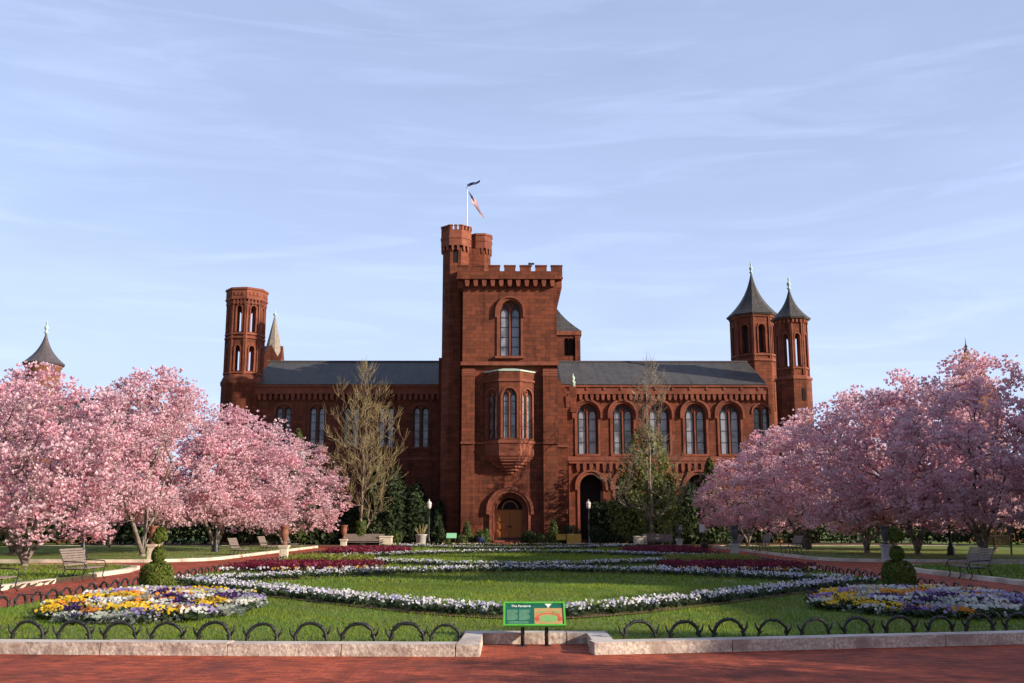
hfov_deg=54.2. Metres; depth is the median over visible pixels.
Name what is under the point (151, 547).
pedestal
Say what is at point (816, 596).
pansy plant
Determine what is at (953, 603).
pansy plant
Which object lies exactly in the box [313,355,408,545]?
bare tree
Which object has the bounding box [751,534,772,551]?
garden bench
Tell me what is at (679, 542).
pedestal
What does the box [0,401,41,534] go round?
magnolia tree
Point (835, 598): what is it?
pansy plant
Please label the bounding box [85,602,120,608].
pansy plant
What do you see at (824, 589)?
pansy plant
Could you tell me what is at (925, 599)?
pansy plant
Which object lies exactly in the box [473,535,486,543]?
round shrub
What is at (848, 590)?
pansy plant
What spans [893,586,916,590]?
pansy plant
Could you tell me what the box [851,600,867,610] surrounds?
pansy plant
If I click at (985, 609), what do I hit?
pansy plant
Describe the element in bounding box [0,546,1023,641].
lawn
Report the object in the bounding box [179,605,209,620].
pansy plant
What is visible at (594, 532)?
round shrub
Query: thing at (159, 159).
sky
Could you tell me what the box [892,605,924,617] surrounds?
pansy plant
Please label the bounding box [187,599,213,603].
pansy plant
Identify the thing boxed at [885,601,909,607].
pansy plant
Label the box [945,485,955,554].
lamp post
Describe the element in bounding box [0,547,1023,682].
brick path
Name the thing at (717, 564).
flower bed
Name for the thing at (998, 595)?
pansy plant
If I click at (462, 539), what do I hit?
round shrub
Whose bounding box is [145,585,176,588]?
pansy plant
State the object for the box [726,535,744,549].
garden bench
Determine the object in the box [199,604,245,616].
pansy plant
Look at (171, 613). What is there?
pansy plant
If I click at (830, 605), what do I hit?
pansy plant
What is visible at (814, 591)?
pansy plant
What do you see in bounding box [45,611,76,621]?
pansy plant
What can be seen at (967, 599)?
pansy plant
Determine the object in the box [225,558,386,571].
flower bed
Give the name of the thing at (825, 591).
pansy plant
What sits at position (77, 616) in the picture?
pansy plant
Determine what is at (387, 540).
stone block
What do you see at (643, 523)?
conifer
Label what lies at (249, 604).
pansy plant
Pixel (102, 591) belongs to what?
pansy plant
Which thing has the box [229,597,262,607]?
pansy plant
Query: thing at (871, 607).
pansy plant
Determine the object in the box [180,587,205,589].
pansy plant
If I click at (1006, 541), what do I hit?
garden bench
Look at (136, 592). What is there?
pansy plant
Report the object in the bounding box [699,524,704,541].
sign
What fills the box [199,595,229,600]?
pansy plant
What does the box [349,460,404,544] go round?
conifer
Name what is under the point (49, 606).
pansy plant
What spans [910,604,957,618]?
pansy plant
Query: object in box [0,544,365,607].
hoop fence
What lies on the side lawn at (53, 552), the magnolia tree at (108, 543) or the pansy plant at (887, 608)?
the magnolia tree at (108, 543)
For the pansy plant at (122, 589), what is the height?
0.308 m
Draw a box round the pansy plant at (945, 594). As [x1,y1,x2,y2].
[927,591,959,597]
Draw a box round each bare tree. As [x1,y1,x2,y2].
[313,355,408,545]
[596,351,704,545]
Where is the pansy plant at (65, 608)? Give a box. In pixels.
[55,604,85,614]
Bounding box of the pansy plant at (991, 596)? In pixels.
[970,593,996,601]
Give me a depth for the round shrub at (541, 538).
84.56 m
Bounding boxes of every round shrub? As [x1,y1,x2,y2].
[387,530,402,544]
[439,535,451,545]
[456,534,467,544]
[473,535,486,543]
[521,530,536,543]
[528,539,535,545]
[534,534,546,543]
[561,525,581,543]
[589,527,607,544]
[607,532,621,543]
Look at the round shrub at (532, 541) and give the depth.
83.36 m
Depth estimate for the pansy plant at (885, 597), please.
21.25 m
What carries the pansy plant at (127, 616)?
on the bed soil at (173, 620)
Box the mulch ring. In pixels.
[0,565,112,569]
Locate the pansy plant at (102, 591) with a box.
[89,590,120,593]
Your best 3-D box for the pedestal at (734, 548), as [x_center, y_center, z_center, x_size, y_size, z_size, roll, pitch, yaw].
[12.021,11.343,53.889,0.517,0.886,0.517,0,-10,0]
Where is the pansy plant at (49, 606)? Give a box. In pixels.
[32,602,80,617]
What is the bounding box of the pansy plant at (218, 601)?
[201,597,240,606]
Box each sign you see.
[446,533,456,537]
[503,602,565,645]
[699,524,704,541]
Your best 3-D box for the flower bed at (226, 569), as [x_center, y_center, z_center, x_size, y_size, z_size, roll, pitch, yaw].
[-7.701,8.694,38.138,6.618,0.309,1.956,4,-11,-21]
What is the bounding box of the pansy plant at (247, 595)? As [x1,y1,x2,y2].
[238,593,261,601]
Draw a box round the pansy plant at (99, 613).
[69,610,131,623]
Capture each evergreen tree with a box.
[379,465,446,543]
[585,499,658,544]
[653,481,732,544]
[697,456,728,543]
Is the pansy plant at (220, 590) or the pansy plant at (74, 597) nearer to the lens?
the pansy plant at (74, 597)
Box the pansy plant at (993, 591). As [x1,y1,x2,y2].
[972,590,1008,593]
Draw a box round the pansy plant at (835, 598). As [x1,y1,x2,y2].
[828,595,863,601]
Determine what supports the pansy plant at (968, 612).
on the bed soil at (991, 618)
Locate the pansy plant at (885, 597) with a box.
[873,594,898,604]
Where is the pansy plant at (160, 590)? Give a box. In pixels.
[148,588,173,593]
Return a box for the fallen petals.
[0,545,1023,601]
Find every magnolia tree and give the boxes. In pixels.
[0,360,153,565]
[0,379,104,553]
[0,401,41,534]
[48,365,207,555]
[77,388,257,544]
[79,428,170,547]
[134,403,315,549]
[211,433,353,542]
[690,443,803,545]
[724,414,863,548]
[772,387,958,552]
[804,367,1007,554]
[821,390,968,544]
[871,347,1023,557]
[952,407,1023,550]
[987,414,1023,521]
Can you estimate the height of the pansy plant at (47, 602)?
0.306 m
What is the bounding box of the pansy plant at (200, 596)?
[183,593,214,600]
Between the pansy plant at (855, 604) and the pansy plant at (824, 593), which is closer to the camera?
the pansy plant at (855, 604)
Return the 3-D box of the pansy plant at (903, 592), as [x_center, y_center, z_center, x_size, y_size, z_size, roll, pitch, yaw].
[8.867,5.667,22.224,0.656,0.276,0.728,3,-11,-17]
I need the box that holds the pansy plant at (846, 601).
[837,596,872,608]
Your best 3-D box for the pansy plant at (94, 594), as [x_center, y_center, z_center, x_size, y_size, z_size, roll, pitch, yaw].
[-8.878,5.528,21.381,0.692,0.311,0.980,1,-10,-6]
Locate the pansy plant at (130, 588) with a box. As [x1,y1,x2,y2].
[129,586,165,590]
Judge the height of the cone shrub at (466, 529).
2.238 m
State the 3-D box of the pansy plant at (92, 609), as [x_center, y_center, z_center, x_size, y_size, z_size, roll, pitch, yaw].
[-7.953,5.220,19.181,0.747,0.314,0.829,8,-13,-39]
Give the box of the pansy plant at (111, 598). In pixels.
[93,596,131,604]
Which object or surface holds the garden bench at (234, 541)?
on the brick path
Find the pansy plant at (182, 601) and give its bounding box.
[169,598,195,606]
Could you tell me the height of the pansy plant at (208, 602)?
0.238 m
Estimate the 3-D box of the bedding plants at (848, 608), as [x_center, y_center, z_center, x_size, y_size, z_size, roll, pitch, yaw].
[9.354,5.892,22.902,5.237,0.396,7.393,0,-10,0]
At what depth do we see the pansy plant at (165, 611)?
19.28 m
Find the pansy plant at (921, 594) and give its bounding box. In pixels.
[903,592,925,596]
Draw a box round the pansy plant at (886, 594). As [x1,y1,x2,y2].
[877,592,900,595]
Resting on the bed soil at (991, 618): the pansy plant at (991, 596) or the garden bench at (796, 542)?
the pansy plant at (991, 596)
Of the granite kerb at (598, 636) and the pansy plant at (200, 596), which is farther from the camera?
the pansy plant at (200, 596)
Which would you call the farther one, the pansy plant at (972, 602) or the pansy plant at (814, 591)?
the pansy plant at (814, 591)
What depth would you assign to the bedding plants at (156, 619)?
18.93 m
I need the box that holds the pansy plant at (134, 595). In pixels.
[109,592,146,598]
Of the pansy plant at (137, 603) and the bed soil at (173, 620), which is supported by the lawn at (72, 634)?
the bed soil at (173, 620)
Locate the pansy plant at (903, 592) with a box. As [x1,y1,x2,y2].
[891,590,911,595]
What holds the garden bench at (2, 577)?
on the brick path
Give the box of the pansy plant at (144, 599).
[130,595,174,602]
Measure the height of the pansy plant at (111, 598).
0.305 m
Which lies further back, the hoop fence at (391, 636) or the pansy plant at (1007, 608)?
the pansy plant at (1007, 608)
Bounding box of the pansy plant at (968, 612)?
[941,606,980,619]
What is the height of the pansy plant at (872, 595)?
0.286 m
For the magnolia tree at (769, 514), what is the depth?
73.41 m
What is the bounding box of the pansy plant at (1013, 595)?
[981,593,1023,600]
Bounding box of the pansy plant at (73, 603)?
[60,601,84,605]
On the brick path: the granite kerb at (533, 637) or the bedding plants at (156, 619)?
the granite kerb at (533, 637)
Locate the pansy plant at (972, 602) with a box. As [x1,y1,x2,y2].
[952,600,994,608]
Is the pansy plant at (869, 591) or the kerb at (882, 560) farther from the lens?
the kerb at (882, 560)
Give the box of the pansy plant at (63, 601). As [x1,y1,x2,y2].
[54,598,91,604]
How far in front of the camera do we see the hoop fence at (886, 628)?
16.75 m
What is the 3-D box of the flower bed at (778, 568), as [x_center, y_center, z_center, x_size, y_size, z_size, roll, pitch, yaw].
[8.327,8.700,38.178,6.566,0.319,1.898,-4,-11,22]
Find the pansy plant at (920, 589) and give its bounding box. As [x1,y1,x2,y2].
[902,588,932,593]
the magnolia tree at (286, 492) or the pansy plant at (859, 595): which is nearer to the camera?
the pansy plant at (859, 595)
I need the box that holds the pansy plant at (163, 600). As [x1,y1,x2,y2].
[146,597,173,605]
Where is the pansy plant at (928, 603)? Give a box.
[917,600,947,606]
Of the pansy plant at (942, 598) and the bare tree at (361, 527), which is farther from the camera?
the bare tree at (361, 527)
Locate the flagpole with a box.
[466,180,483,225]
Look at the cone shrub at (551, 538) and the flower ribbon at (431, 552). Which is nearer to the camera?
the flower ribbon at (431, 552)
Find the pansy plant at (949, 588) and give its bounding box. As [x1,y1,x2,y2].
[934,586,960,590]
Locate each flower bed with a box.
[219,564,384,572]
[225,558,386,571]
[323,545,412,554]
[617,544,712,554]
[648,564,820,572]
[654,558,815,571]
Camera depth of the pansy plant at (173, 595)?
21.13 m
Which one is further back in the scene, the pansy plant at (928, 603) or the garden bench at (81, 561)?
the garden bench at (81, 561)
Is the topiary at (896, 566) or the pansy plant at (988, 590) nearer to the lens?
the pansy plant at (988, 590)
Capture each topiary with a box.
[138,526,174,587]
[881,527,917,585]
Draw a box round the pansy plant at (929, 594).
[911,590,953,597]
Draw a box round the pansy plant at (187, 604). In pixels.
[166,602,193,606]
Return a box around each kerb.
[0,545,317,562]
[0,639,480,656]
[1,563,139,576]
[1,579,55,590]
[459,632,482,650]
[465,631,605,643]
[587,633,611,645]
[589,630,1023,654]
[712,545,1023,562]
[905,563,1023,585]
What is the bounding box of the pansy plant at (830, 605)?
[818,599,840,610]
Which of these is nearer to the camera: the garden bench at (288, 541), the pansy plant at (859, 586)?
the pansy plant at (859, 586)
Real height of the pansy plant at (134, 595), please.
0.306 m
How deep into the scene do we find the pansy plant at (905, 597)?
21.45 m
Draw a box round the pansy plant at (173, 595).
[156,592,187,599]
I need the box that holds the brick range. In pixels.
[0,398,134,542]
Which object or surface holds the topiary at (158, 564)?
on the lawn at (72, 634)
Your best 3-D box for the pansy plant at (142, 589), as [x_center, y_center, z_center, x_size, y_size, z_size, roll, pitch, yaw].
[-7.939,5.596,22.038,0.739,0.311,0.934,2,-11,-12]
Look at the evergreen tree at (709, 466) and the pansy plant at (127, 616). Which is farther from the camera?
the evergreen tree at (709, 466)
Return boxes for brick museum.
[942,339,1023,541]
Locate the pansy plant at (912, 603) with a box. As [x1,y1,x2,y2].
[896,600,925,607]
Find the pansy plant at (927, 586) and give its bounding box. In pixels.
[917,585,941,589]
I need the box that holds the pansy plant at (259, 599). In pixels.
[254,597,267,607]
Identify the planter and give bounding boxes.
[415,525,426,544]
[476,529,484,545]
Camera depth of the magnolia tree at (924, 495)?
53.06 m
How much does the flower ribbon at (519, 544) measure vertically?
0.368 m
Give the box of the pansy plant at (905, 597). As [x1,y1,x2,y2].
[899,595,917,600]
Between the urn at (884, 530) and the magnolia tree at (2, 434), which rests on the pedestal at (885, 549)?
the urn at (884, 530)
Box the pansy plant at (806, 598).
[804,593,825,602]
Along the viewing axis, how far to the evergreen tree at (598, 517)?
90.18 m
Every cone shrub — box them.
[435,523,445,544]
[462,521,473,543]
[484,528,491,543]
[546,518,560,544]
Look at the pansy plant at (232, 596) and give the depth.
21.76 m
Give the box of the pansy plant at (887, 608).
[882,605,909,616]
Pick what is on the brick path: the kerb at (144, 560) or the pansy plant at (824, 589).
the kerb at (144, 560)
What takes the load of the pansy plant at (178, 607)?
on the bed soil at (173, 620)
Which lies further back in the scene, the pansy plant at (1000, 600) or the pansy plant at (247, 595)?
the pansy plant at (247, 595)
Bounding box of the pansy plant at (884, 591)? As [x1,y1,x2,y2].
[872,589,901,594]
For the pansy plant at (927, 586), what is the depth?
23.62 m
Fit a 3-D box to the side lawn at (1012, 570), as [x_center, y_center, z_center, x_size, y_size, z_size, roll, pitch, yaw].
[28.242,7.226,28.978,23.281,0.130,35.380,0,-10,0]
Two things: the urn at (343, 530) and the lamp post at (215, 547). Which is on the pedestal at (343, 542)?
the urn at (343, 530)
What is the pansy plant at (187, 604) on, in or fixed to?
on the bed soil at (173, 620)
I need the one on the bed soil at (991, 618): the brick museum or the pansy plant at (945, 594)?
the pansy plant at (945, 594)
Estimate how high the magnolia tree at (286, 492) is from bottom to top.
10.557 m
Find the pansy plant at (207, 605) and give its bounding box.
[186,602,216,609]
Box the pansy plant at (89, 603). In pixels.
[80,601,111,611]
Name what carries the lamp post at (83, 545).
on the side lawn at (53, 552)
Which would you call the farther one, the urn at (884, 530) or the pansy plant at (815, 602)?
the urn at (884, 530)
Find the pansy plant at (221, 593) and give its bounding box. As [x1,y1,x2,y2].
[199,592,227,596]
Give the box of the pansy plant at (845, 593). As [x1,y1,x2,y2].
[834,591,866,599]
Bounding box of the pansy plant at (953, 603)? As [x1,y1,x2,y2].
[931,601,965,611]
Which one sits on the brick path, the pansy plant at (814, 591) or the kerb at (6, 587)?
the kerb at (6, 587)
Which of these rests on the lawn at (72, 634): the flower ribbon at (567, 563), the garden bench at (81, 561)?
the flower ribbon at (567, 563)
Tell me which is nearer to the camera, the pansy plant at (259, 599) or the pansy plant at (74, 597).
the pansy plant at (74, 597)
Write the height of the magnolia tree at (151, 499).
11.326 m
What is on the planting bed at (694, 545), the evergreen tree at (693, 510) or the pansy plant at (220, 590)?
the evergreen tree at (693, 510)
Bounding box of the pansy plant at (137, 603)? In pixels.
[127,600,158,608]
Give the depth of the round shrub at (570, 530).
86.66 m
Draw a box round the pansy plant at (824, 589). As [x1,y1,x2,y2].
[817,587,841,592]
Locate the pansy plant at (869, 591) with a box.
[856,590,879,595]
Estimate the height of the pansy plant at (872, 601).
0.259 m
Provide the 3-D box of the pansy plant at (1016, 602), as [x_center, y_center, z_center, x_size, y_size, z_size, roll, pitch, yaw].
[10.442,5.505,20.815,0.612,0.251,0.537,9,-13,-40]
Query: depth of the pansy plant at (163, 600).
20.17 m
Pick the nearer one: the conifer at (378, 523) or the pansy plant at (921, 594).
the pansy plant at (921, 594)
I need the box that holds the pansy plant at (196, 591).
[170,589,223,596]
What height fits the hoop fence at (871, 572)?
0.452 m
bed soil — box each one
[57,611,247,624]
[837,608,1021,619]
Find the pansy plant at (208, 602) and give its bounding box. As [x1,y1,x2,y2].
[196,600,221,605]
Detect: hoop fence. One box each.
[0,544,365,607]
[0,618,465,640]
[618,611,1023,638]
[664,543,1019,592]
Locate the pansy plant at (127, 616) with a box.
[108,607,146,623]
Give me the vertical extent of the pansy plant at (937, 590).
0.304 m
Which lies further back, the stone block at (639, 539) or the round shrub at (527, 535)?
the round shrub at (527, 535)
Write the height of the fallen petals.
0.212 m
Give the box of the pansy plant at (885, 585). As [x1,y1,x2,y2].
[879,584,908,587]
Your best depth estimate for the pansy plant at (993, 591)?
22.64 m
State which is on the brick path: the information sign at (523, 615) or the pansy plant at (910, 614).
the information sign at (523, 615)
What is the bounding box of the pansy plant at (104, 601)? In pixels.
[93,599,125,607]
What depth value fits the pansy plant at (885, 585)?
24.62 m
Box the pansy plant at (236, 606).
[220,601,248,613]
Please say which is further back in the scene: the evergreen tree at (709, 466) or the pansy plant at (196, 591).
the evergreen tree at (709, 466)
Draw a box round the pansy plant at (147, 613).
[124,607,162,624]
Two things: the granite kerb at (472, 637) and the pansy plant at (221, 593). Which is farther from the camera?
the pansy plant at (221, 593)
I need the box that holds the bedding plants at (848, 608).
[820,592,1023,619]
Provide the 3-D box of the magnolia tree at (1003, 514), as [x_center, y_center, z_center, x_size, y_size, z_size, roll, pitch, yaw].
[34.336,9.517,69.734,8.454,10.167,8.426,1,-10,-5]
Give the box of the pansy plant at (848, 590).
[837,589,865,592]
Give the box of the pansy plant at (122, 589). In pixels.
[112,587,135,590]
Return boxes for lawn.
[0,546,308,558]
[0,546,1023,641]
[0,564,126,589]
[723,546,1023,558]
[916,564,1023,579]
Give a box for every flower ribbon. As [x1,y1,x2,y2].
[174,563,880,584]
[184,576,855,617]
[326,548,708,557]
[335,554,683,567]
[379,543,647,545]
[389,543,637,549]
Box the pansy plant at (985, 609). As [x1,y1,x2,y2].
[963,603,998,617]
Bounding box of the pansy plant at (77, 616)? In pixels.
[62,610,93,624]
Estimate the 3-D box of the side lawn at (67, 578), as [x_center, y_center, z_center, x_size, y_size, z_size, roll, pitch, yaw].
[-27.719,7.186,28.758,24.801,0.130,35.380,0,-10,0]
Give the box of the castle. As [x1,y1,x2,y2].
[215,224,819,544]
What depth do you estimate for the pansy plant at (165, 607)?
19.48 m
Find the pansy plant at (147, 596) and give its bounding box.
[135,591,163,599]
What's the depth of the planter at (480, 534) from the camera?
84.72 m
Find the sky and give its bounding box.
[0,0,1023,520]
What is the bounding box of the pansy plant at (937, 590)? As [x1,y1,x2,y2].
[930,587,972,592]
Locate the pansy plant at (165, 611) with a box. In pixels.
[135,603,172,616]
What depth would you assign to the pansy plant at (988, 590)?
23.12 m
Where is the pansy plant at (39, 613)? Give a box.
[30,606,70,619]
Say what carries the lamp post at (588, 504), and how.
on the brick path
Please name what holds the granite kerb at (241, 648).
on the brick path
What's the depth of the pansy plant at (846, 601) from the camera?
21.58 m
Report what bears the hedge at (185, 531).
on the planting bed at (694, 545)
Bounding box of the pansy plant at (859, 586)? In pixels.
[848,585,875,587]
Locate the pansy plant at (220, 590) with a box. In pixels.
[205,588,233,593]
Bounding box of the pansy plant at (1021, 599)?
[990,596,1022,601]
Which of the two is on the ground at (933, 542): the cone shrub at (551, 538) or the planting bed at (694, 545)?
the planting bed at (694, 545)
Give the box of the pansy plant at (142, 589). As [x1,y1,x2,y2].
[139,588,158,593]
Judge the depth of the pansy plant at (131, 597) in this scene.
20.66 m
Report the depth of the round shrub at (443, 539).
84.00 m
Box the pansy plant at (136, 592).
[116,590,147,594]
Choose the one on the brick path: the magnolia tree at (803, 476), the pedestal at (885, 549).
the pedestal at (885, 549)
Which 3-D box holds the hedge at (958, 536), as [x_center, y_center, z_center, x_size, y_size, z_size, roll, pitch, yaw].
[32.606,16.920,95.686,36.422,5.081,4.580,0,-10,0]
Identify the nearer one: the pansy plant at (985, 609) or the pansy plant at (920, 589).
the pansy plant at (985, 609)
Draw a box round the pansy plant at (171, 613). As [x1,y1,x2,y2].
[155,607,187,621]
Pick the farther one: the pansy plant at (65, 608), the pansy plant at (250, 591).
the pansy plant at (250, 591)
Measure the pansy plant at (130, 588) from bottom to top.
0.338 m
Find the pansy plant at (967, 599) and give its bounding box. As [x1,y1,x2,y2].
[946,596,984,604]
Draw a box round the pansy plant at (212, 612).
[203,607,222,617]
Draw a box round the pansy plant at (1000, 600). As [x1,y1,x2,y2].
[984,597,1008,603]
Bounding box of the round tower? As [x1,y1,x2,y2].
[17,320,64,543]
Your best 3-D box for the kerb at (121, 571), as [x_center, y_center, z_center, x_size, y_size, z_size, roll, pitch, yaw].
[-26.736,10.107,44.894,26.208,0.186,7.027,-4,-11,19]
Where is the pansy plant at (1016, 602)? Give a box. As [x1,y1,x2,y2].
[1006,599,1023,604]
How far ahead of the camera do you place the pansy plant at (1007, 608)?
19.71 m
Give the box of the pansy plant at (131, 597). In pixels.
[122,596,142,600]
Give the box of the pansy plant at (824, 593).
[814,592,835,597]
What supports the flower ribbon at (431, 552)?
on the lawn at (72, 634)
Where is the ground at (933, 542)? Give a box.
[0,524,1023,563]
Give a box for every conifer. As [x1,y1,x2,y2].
[273,428,321,543]
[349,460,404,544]
[605,423,693,544]
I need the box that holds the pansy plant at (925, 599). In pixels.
[906,596,943,604]
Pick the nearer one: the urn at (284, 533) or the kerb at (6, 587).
the kerb at (6, 587)
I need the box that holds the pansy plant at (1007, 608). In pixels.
[990,603,1023,618]
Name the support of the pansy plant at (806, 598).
on the bed soil at (991, 618)
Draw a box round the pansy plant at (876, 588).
[849,586,880,591]
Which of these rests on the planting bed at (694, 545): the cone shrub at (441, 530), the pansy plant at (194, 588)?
the cone shrub at (441, 530)
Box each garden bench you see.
[0,568,21,593]
[59,547,107,581]
[227,538,251,556]
[257,536,276,550]
[286,536,299,547]
[345,534,384,543]
[643,534,673,544]
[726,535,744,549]
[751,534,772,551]
[779,536,803,554]
[945,547,993,579]
[977,535,1010,553]
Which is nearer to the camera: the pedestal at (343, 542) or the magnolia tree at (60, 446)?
the magnolia tree at (60, 446)
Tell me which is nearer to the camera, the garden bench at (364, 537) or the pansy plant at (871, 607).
the pansy plant at (871, 607)
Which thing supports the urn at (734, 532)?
on the pedestal at (734, 548)
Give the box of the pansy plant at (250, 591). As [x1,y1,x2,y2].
[224,589,265,596]
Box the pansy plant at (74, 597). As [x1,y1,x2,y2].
[57,596,86,603]
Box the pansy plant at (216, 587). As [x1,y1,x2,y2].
[198,586,226,589]
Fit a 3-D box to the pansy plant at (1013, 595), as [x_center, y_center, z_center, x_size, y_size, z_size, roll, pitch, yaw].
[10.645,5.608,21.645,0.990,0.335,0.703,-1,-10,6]
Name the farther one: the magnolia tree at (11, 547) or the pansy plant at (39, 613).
the magnolia tree at (11, 547)
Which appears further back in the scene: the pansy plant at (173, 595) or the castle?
the castle
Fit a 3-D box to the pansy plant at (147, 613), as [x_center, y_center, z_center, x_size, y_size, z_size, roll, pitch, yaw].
[-7.013,5.187,18.915,0.895,0.317,0.839,-8,-13,36]
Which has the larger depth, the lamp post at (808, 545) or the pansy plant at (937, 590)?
the lamp post at (808, 545)
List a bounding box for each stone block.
[379,536,392,544]
[633,536,646,544]
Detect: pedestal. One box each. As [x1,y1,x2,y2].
[146,544,157,558]
[278,545,289,558]
[339,539,347,547]
[675,539,682,545]
[729,544,740,554]
[879,544,892,558]
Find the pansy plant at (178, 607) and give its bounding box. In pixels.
[171,605,201,616]
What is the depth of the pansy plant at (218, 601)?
20.94 m
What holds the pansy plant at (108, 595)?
on the bed soil at (173, 620)
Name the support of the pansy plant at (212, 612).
on the bed soil at (173, 620)
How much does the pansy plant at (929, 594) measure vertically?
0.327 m
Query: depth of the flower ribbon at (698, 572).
35.34 m
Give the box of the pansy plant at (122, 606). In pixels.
[99,601,144,613]
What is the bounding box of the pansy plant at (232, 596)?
[212,594,241,599]
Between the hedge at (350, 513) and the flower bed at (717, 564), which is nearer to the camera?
the flower bed at (717, 564)
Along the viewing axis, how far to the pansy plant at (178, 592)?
21.57 m
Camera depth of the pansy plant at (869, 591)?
22.69 m
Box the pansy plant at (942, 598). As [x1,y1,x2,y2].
[925,594,965,601]
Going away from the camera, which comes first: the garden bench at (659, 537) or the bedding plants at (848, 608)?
the bedding plants at (848, 608)
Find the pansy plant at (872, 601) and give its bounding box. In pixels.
[863,599,896,605]
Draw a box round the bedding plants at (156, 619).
[45,592,268,624]
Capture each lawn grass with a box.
[0,563,134,583]
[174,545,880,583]
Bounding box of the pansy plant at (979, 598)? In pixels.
[948,593,993,601]
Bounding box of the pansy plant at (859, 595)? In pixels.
[841,591,869,599]
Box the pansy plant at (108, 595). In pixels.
[101,592,133,597]
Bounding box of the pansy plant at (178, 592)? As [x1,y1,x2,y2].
[148,590,192,595]
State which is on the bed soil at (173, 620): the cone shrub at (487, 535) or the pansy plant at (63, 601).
the pansy plant at (63, 601)
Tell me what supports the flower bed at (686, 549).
on the lawn at (72, 634)
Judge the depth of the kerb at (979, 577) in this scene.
36.20 m
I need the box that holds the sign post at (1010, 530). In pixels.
[1006,526,1013,554]
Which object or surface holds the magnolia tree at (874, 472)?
on the side lawn at (928, 552)
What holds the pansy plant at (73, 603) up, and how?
on the bed soil at (173, 620)
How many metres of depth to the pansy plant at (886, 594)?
21.91 m
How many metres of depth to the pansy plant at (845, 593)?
22.46 m
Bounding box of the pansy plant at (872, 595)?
[869,594,903,600]
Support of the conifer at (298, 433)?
on the planting bed at (694, 545)
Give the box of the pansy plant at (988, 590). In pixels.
[975,588,997,592]
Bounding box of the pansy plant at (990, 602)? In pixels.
[975,600,998,603]
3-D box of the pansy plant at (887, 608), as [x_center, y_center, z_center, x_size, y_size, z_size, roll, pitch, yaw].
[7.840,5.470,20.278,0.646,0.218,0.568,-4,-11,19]
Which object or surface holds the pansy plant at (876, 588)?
on the bed soil at (991, 618)
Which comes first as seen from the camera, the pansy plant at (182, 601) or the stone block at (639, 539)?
the pansy plant at (182, 601)
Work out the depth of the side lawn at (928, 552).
66.69 m
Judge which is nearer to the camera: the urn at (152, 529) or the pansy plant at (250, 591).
the pansy plant at (250, 591)
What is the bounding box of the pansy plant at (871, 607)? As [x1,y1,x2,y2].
[857,603,884,612]
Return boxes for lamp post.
[78,480,91,557]
[211,494,220,551]
[427,499,431,543]
[586,499,590,543]
[805,492,812,549]
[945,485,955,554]
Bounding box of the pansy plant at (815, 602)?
[805,597,832,608]
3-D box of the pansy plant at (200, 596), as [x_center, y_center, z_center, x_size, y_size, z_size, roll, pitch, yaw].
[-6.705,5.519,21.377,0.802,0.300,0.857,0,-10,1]
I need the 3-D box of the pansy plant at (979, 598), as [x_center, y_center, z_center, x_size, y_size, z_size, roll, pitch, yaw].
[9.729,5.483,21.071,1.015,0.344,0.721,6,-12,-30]
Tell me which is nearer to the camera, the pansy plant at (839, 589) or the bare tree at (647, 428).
the pansy plant at (839, 589)
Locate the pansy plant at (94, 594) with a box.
[82,592,116,598]
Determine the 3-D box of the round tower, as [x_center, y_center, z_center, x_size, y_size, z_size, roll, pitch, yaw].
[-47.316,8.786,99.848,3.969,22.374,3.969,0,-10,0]
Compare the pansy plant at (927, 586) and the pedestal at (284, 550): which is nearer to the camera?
the pansy plant at (927, 586)
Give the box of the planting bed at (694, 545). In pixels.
[63,542,947,546]
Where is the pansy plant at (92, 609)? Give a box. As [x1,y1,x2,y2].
[74,605,104,614]
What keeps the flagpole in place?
attached to the castle
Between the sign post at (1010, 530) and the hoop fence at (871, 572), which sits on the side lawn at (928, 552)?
the sign post at (1010, 530)
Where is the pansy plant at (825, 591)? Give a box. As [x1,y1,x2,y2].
[812,590,847,595]
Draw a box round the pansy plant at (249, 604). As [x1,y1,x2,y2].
[225,598,256,611]
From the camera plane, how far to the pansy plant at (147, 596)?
21.02 m
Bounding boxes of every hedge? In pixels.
[0,495,354,545]
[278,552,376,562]
[298,500,418,544]
[624,514,710,543]
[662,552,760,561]
[683,493,1023,544]
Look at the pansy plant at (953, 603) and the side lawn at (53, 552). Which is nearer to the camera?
the pansy plant at (953, 603)
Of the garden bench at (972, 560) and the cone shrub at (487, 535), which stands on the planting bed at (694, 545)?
the cone shrub at (487, 535)
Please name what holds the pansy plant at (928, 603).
on the bed soil at (991, 618)
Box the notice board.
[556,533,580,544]
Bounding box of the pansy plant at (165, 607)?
[139,602,180,611]
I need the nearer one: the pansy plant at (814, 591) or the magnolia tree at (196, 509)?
the pansy plant at (814, 591)
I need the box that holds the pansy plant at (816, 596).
[809,594,830,601]
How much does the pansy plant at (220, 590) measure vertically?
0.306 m
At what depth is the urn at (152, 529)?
52.02 m
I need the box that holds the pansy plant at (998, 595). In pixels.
[959,590,1015,600]
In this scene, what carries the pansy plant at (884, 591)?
on the bed soil at (991, 618)
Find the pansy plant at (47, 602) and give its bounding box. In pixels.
[38,598,77,608]
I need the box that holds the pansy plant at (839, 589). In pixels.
[838,587,871,590]
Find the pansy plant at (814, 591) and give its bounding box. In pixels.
[803,587,823,596]
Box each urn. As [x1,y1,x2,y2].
[148,526,158,543]
[279,526,289,544]
[340,525,347,538]
[675,525,682,538]
[729,526,739,543]
[879,526,889,543]

